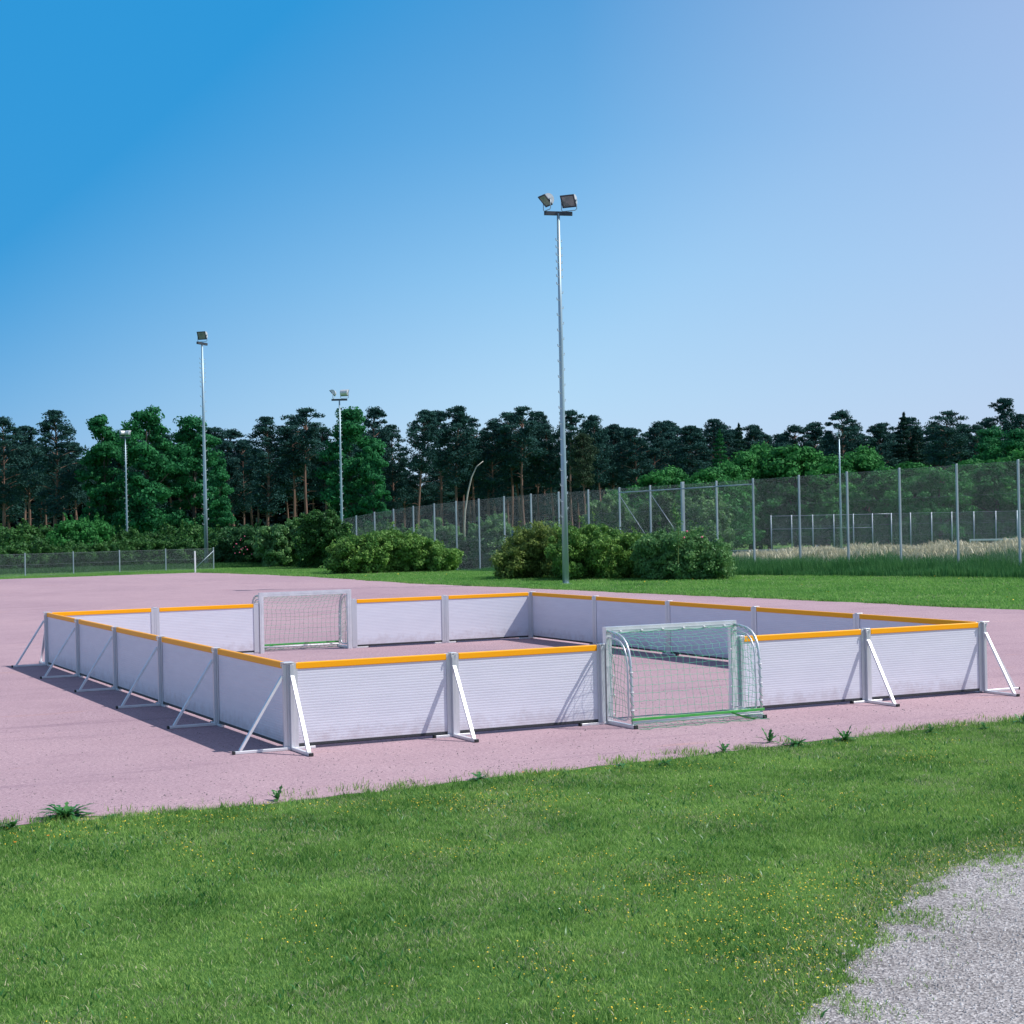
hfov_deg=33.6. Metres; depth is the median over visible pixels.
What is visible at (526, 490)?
pine tree
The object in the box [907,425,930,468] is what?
spruce tree
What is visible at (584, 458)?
pine tree
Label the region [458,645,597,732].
barrier board
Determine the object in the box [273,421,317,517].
pine tree
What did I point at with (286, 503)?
pine tree
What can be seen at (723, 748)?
weed
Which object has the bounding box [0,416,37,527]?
pine tree
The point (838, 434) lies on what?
floodlight pole
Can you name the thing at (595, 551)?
bush
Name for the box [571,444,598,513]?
pine tree
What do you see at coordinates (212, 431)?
pine tree
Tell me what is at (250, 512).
pine tree
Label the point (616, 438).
pine tree
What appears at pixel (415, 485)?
pine tree
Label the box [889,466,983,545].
deciduous tree
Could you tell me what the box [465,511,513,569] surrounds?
shrub
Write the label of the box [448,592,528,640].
barrier board
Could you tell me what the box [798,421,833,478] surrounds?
pine tree
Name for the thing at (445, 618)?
board stand
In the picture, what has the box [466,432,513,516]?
pine tree
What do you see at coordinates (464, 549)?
shrub
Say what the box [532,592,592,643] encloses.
barrier board
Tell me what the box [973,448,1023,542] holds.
deciduous tree
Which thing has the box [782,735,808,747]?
weed
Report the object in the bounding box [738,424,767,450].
pine tree
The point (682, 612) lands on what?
barrier board
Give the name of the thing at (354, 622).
board stand
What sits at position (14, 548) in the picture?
hedge shrub
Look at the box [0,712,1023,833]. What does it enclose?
stray sprouts
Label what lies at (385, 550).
bush
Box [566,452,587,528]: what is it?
pine tree
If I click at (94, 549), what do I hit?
hedge shrub
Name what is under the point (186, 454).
oak tree
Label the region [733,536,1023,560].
grass seed heads
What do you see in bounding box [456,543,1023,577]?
tall meadow grass
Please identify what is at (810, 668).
barrier board
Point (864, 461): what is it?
deciduous tree
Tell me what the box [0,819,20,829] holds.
weed
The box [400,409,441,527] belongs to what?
pine tree
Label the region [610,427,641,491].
pine tree
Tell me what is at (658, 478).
deciduous tree
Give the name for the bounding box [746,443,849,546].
deciduous tree
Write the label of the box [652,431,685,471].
pine tree
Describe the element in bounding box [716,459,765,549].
deciduous tree
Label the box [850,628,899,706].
board stand
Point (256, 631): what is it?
board stand
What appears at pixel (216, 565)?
verge grass
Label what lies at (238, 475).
pine tree
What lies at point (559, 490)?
pine tree
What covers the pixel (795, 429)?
pine tree
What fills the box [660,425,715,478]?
pine tree
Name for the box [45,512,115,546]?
undergrowth bush
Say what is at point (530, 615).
corner stand
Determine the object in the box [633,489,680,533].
shrub
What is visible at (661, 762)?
weed
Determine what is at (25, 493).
pine tree
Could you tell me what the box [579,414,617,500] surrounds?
pine tree
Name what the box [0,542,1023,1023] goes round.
ground
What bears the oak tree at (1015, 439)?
on the ground at (370, 962)
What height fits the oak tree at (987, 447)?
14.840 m
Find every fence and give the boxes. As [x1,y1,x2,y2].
[0,547,213,576]
[342,460,1023,570]
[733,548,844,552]
[770,510,1023,548]
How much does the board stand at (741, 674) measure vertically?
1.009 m
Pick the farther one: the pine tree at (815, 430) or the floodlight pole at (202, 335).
the pine tree at (815, 430)
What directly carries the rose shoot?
on the ground at (370, 962)
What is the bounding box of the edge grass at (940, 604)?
[199,571,990,607]
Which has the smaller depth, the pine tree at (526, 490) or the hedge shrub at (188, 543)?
the hedge shrub at (188, 543)
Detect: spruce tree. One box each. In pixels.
[710,428,727,467]
[731,422,746,459]
[891,412,917,469]
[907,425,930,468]
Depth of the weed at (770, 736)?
19.23 m
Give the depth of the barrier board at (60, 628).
30.86 m
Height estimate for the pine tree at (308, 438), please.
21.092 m
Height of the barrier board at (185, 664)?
0.964 m
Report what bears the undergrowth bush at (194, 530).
on the ground at (370, 962)
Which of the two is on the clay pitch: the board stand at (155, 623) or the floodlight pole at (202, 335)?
the board stand at (155, 623)
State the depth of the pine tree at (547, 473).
242.10 m
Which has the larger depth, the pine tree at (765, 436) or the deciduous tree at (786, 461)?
the pine tree at (765, 436)
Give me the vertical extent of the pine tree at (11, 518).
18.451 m
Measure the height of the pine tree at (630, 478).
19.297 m
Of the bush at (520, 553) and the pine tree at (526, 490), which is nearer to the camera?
the bush at (520, 553)
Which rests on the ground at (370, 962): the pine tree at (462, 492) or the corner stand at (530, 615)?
the pine tree at (462, 492)
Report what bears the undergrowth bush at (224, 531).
on the ground at (370, 962)
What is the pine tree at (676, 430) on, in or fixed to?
on the ground at (370, 962)
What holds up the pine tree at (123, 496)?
on the ground at (370, 962)
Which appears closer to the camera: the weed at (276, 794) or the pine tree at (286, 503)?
the weed at (276, 794)
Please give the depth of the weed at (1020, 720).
20.47 m
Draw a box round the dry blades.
[17,566,1023,608]
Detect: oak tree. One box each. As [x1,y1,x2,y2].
[74,414,131,534]
[109,404,189,534]
[149,414,233,529]
[207,458,234,529]
[313,406,386,533]
[351,443,391,531]
[972,424,1005,493]
[995,428,1023,459]
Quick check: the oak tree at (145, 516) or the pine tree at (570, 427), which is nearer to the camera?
the oak tree at (145, 516)
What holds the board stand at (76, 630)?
on the clay pitch
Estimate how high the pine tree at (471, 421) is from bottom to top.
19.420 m
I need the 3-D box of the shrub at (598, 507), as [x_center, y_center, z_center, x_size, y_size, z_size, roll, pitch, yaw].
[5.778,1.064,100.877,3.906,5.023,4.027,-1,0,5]
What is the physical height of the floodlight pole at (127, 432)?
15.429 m
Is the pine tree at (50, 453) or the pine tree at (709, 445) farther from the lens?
the pine tree at (709, 445)
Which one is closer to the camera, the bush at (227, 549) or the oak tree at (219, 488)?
the bush at (227, 549)
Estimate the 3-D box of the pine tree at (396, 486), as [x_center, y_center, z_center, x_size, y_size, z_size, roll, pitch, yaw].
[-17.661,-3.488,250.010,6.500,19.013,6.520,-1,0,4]
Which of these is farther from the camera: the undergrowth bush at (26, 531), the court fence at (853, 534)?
the undergrowth bush at (26, 531)
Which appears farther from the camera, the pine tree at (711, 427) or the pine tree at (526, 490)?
the pine tree at (526, 490)
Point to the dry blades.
(726, 585)
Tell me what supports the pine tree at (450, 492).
on the ground at (370, 962)
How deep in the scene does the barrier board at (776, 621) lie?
27.89 m
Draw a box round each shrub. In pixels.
[0,536,51,569]
[26,536,80,568]
[61,535,115,566]
[102,532,153,565]
[130,531,180,564]
[164,532,220,563]
[350,519,406,535]
[407,516,465,569]
[447,534,482,569]
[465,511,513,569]
[506,516,556,540]
[581,488,638,534]
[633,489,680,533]
[674,487,734,551]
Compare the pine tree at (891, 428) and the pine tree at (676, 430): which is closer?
the pine tree at (676, 430)
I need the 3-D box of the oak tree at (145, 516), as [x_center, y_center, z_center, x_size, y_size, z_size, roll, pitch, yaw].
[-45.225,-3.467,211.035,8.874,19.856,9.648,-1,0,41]
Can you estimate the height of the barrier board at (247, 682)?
0.964 m
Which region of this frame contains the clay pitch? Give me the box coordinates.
[0,573,1023,824]
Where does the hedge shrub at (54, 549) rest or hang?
on the ground at (370, 962)
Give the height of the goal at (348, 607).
1.212 m
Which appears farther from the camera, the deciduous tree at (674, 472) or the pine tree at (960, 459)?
the pine tree at (960, 459)
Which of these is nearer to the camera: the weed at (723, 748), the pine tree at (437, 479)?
the weed at (723, 748)
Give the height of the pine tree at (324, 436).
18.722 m
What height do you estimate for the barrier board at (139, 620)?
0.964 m
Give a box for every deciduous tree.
[601,489,634,509]
[625,469,695,513]
[651,465,695,505]
[674,467,749,546]
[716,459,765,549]
[729,450,793,549]
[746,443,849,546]
[748,441,797,549]
[788,454,865,547]
[835,444,888,523]
[837,465,920,545]
[867,460,944,544]
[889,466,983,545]
[931,458,994,539]
[943,458,1023,542]
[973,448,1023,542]
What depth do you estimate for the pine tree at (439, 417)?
245.41 m
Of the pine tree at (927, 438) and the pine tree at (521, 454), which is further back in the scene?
the pine tree at (927, 438)
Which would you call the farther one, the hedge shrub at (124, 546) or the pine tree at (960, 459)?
the pine tree at (960, 459)
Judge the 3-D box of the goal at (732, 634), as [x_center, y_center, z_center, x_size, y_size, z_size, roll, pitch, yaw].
[2.216,2.028,21.367,1.950,1.212,0.885,-1,0,-26]
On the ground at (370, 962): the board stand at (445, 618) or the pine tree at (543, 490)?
the pine tree at (543, 490)
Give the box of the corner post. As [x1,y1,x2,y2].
[194,551,195,572]
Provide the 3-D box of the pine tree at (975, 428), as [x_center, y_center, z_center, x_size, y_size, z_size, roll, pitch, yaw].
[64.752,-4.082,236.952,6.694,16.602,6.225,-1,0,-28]
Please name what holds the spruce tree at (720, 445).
on the ground at (370, 962)
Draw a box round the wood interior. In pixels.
[0,444,866,534]
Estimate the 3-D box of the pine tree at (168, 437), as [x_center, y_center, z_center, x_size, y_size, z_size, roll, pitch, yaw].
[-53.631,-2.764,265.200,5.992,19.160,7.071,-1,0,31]
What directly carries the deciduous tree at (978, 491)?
on the ground at (370, 962)
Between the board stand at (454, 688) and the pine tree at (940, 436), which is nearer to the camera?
the board stand at (454, 688)
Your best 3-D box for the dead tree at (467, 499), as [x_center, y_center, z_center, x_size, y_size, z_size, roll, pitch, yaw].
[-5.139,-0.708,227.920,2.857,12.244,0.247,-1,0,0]
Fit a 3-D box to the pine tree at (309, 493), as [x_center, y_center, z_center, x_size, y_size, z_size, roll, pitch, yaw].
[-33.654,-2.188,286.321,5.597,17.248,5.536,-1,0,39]
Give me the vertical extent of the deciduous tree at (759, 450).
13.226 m
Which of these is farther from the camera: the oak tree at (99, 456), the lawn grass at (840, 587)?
the oak tree at (99, 456)
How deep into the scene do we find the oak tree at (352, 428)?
211.74 m
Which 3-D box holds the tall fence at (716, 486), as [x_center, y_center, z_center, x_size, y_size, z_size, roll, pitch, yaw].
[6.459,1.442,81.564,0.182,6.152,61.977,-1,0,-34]
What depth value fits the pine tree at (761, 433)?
265.56 m
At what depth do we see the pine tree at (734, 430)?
287.55 m
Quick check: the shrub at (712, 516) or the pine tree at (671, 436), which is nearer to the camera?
the shrub at (712, 516)
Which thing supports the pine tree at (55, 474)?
on the ground at (370, 962)
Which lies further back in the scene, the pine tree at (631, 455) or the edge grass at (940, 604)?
the pine tree at (631, 455)
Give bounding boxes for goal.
[252,589,351,653]
[602,620,767,729]
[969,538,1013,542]
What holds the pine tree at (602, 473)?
on the ground at (370, 962)
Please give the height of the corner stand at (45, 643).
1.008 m
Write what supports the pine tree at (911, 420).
on the ground at (370, 962)
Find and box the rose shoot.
[670,503,705,561]
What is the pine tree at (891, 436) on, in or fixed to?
on the ground at (370, 962)
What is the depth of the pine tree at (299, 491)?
283.36 m
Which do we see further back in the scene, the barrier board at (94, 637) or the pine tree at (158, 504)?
the pine tree at (158, 504)
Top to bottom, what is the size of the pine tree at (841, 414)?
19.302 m
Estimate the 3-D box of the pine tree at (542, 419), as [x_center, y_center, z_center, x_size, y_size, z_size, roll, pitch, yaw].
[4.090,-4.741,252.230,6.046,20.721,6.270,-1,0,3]
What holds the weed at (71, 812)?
on the clay pitch
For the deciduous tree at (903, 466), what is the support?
on the ground at (370, 962)
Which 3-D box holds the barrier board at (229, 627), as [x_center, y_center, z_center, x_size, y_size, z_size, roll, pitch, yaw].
[-6.018,2.331,33.454,2.009,0.964,0.058,-1,0,-26]
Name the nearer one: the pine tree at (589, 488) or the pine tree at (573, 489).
the pine tree at (589, 488)
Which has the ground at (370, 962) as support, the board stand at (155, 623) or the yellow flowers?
the yellow flowers
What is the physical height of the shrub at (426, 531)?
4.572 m
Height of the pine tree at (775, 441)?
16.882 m
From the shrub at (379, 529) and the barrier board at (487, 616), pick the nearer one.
the barrier board at (487, 616)
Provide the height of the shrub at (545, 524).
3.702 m
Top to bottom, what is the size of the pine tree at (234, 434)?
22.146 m
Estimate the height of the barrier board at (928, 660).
0.964 m
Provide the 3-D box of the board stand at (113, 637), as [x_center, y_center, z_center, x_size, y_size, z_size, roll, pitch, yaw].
[-6.583,2.330,26.910,0.712,1.009,0.502,-1,0,-26]
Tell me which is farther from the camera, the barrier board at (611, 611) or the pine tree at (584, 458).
the pine tree at (584, 458)
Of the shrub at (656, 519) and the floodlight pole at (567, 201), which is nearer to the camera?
the floodlight pole at (567, 201)
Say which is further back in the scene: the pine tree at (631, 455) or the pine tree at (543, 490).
the pine tree at (543, 490)
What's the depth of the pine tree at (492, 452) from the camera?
239.35 m
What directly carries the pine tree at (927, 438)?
on the ground at (370, 962)
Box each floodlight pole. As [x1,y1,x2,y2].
[119,430,130,531]
[196,331,208,563]
[329,389,348,523]
[538,193,576,583]
[834,432,843,547]
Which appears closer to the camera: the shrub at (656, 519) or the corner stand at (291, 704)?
the corner stand at (291, 704)
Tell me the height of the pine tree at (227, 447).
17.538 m
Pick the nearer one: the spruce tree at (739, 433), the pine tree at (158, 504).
the spruce tree at (739, 433)
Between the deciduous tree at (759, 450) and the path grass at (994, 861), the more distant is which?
the deciduous tree at (759, 450)
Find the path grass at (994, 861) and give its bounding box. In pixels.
[810,847,1023,1023]
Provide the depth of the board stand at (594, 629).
34.08 m
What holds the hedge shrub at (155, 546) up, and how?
on the ground at (370, 962)
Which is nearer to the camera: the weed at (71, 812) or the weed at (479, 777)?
the weed at (71, 812)
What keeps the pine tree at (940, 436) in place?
on the ground at (370, 962)
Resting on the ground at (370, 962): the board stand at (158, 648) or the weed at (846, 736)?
the weed at (846, 736)
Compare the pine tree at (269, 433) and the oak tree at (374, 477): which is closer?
the oak tree at (374, 477)
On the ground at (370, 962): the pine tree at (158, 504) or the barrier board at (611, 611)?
the pine tree at (158, 504)
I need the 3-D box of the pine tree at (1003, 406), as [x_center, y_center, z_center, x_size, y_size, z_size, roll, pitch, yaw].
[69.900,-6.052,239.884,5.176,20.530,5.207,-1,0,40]
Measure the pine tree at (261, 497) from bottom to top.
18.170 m
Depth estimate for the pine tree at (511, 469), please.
245.79 m
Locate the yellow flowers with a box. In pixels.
[4,725,1021,1023]
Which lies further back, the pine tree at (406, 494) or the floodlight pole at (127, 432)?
the pine tree at (406, 494)
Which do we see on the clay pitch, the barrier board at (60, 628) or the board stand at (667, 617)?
the board stand at (667, 617)
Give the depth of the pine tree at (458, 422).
235.26 m
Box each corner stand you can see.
[11,612,51,667]
[232,661,315,756]
[519,591,537,638]
[972,621,1019,696]
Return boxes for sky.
[0,0,1023,485]
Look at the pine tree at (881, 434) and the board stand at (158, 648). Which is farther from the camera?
the pine tree at (881, 434)
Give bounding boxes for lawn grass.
[0,566,1023,609]
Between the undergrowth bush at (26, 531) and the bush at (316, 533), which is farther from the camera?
the undergrowth bush at (26, 531)
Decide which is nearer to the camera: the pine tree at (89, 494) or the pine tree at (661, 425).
the pine tree at (661, 425)
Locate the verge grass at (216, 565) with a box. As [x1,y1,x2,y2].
[0,562,283,574]
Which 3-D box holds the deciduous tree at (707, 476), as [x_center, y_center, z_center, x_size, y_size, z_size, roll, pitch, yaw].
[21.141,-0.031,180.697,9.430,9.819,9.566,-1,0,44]
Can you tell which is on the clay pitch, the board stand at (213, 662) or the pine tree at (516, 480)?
the board stand at (213, 662)
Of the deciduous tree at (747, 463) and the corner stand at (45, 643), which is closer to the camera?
the corner stand at (45, 643)
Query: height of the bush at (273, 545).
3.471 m
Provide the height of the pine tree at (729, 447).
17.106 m
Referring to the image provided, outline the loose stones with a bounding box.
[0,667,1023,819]
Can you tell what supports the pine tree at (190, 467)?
on the ground at (370, 962)
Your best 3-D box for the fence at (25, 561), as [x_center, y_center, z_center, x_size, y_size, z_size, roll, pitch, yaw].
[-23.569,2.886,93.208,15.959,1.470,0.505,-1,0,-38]
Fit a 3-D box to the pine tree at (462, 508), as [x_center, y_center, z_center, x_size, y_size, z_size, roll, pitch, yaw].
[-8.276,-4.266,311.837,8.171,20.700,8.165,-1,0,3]
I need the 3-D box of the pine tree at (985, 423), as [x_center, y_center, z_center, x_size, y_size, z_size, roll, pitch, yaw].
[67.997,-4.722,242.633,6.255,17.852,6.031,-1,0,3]
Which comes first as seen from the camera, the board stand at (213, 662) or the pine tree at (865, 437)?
the board stand at (213, 662)
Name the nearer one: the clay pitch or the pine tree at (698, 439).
the clay pitch
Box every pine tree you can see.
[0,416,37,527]
[0,440,23,529]
[2,425,52,524]
[8,440,46,519]
[20,472,60,527]
[27,409,88,530]
[38,446,62,524]
[51,452,70,521]
[58,441,96,519]
[81,458,105,514]
[98,439,136,514]
[116,432,149,499]
[128,436,173,510]
[159,434,176,506]
[173,432,215,496]
[205,427,229,471]
[212,441,248,526]
[214,428,246,525]
[226,440,261,525]
[232,439,257,525]
[238,416,295,525]
[244,448,266,527]
[254,444,281,516]
[270,407,329,514]
[272,447,296,527]
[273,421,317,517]
[273,443,319,516]
[298,463,324,508]
[306,430,342,512]
[333,441,361,509]
[353,429,398,508]
[354,406,398,500]
[377,424,412,526]
[388,461,422,527]
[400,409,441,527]
[402,463,438,527]
[418,410,454,520]
[421,457,458,524]
[426,462,454,516]
[431,405,483,530]
[447,436,491,522]
[448,417,488,522]
[448,463,468,534]
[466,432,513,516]
[470,420,515,515]
[485,405,548,526]
[489,411,537,526]
[490,464,528,522]
[495,443,530,526]
[519,411,556,527]
[519,468,554,514]
[523,444,560,517]
[530,423,568,523]
[548,441,579,512]
[549,409,589,524]
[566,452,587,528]
[567,433,599,513]
[568,422,611,509]
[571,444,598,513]
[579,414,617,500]
[590,433,626,502]
[597,423,631,491]
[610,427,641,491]
[610,427,659,500]
[619,427,643,485]
[634,421,675,477]
[636,427,675,495]
[651,420,692,470]
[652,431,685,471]
[658,426,697,495]
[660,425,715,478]
[691,428,711,469]
[695,434,721,459]
[696,419,737,492]
[715,431,738,460]
[720,429,748,461]
[737,431,772,451]
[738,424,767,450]
[748,433,781,450]
[767,433,790,447]
[776,424,812,487]
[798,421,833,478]
[820,409,864,459]
[820,434,841,454]
[837,425,865,455]
[862,423,901,469]
[862,435,886,511]
[867,422,896,448]
[879,433,906,461]
[889,417,931,465]
[910,424,958,482]
[914,410,973,482]
[941,424,973,469]
[958,424,997,460]
[967,417,1003,453]
[988,397,1022,455]
[1013,413,1023,441]
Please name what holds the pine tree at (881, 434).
on the ground at (370, 962)
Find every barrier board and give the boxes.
[47,613,76,672]
[52,608,151,633]
[78,619,113,685]
[116,627,158,701]
[159,604,253,652]
[162,637,213,720]
[217,649,282,744]
[294,654,447,745]
[356,596,441,645]
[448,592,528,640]
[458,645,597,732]
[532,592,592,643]
[596,596,665,652]
[670,601,750,659]
[744,629,861,708]
[756,607,853,634]
[859,614,974,628]
[871,622,979,699]
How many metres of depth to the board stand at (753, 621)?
29.03 m
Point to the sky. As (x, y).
(788, 212)
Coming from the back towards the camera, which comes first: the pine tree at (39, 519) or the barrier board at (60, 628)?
the pine tree at (39, 519)
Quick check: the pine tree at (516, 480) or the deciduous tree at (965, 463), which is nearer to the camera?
the deciduous tree at (965, 463)
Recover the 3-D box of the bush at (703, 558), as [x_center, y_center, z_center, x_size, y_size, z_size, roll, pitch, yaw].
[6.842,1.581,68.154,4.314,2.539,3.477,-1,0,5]
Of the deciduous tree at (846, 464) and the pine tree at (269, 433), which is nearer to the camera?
the deciduous tree at (846, 464)
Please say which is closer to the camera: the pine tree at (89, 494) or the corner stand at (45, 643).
the corner stand at (45, 643)
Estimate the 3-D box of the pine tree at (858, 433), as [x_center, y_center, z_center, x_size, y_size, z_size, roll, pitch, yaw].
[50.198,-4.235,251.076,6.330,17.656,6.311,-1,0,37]
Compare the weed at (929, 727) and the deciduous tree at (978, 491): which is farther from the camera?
the deciduous tree at (978, 491)
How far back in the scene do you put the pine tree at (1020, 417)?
238.96 m
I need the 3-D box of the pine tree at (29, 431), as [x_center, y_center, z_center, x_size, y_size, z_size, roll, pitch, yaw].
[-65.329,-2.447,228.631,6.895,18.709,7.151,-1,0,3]
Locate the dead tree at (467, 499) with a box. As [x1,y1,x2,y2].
[463,461,482,535]
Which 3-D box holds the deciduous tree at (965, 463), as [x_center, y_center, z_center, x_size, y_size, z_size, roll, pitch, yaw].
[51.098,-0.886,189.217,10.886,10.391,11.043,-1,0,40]
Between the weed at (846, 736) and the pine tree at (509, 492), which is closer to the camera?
the weed at (846, 736)
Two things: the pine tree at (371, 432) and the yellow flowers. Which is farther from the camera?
the pine tree at (371, 432)
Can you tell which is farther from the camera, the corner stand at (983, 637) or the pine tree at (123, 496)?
the pine tree at (123, 496)
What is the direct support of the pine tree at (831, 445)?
on the ground at (370, 962)
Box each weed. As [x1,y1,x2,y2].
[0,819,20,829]
[35,802,96,821]
[271,785,284,800]
[469,772,493,781]
[657,760,670,765]
[717,741,729,752]
[759,727,780,743]
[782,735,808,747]
[832,726,857,740]
[925,723,939,733]
[1010,714,1023,724]
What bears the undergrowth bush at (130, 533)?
on the ground at (370, 962)
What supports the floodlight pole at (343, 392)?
on the ground at (370, 962)
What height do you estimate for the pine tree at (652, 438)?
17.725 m
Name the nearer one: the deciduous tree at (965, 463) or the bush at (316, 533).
the bush at (316, 533)
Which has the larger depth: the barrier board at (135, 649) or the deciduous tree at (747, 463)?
the deciduous tree at (747, 463)
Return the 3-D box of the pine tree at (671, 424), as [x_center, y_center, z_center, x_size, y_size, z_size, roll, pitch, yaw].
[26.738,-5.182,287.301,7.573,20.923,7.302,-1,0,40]
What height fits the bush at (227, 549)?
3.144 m
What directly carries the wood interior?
on the ground at (370, 962)
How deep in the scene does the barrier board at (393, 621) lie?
35.24 m
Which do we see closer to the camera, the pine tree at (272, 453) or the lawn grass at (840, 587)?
the lawn grass at (840, 587)
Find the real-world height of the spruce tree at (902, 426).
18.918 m
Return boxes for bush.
[0,518,53,546]
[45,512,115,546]
[112,522,165,541]
[158,518,219,541]
[209,519,261,540]
[214,527,261,562]
[252,517,303,566]
[291,502,354,567]
[323,521,463,573]
[489,517,561,579]
[544,511,658,579]
[629,520,737,579]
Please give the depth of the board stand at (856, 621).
26.50 m
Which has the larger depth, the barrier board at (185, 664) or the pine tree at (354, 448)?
the pine tree at (354, 448)
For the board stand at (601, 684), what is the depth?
21.21 m
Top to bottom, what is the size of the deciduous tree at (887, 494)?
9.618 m
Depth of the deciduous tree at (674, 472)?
186.63 m
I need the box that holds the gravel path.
[801,847,1023,1023]
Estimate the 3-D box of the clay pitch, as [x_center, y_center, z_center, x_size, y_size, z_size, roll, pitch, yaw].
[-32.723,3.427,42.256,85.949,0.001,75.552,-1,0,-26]
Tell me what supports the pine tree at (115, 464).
on the ground at (370, 962)
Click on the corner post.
(194, 561)
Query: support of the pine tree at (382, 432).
on the ground at (370, 962)
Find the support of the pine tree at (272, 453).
on the ground at (370, 962)
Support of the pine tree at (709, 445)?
on the ground at (370, 962)
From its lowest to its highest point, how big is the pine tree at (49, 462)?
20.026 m
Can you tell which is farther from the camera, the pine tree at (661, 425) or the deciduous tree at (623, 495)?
the pine tree at (661, 425)
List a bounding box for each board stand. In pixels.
[40,618,83,678]
[74,626,121,691]
[116,636,168,708]
[151,607,159,635]
[167,647,225,728]
[245,603,259,653]
[351,599,369,647]
[432,652,478,742]
[434,595,456,643]
[578,643,606,725]
[589,596,596,644]
[662,600,678,655]
[737,635,756,711]
[751,606,758,634]
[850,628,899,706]
[853,613,862,629]
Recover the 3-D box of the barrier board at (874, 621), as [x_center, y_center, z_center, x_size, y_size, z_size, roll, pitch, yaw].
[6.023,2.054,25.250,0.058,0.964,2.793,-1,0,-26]
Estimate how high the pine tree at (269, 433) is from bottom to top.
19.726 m
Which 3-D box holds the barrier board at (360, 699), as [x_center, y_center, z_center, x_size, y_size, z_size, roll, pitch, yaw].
[-1.637,2.193,19.913,2.029,0.964,0.058,-1,0,-26]

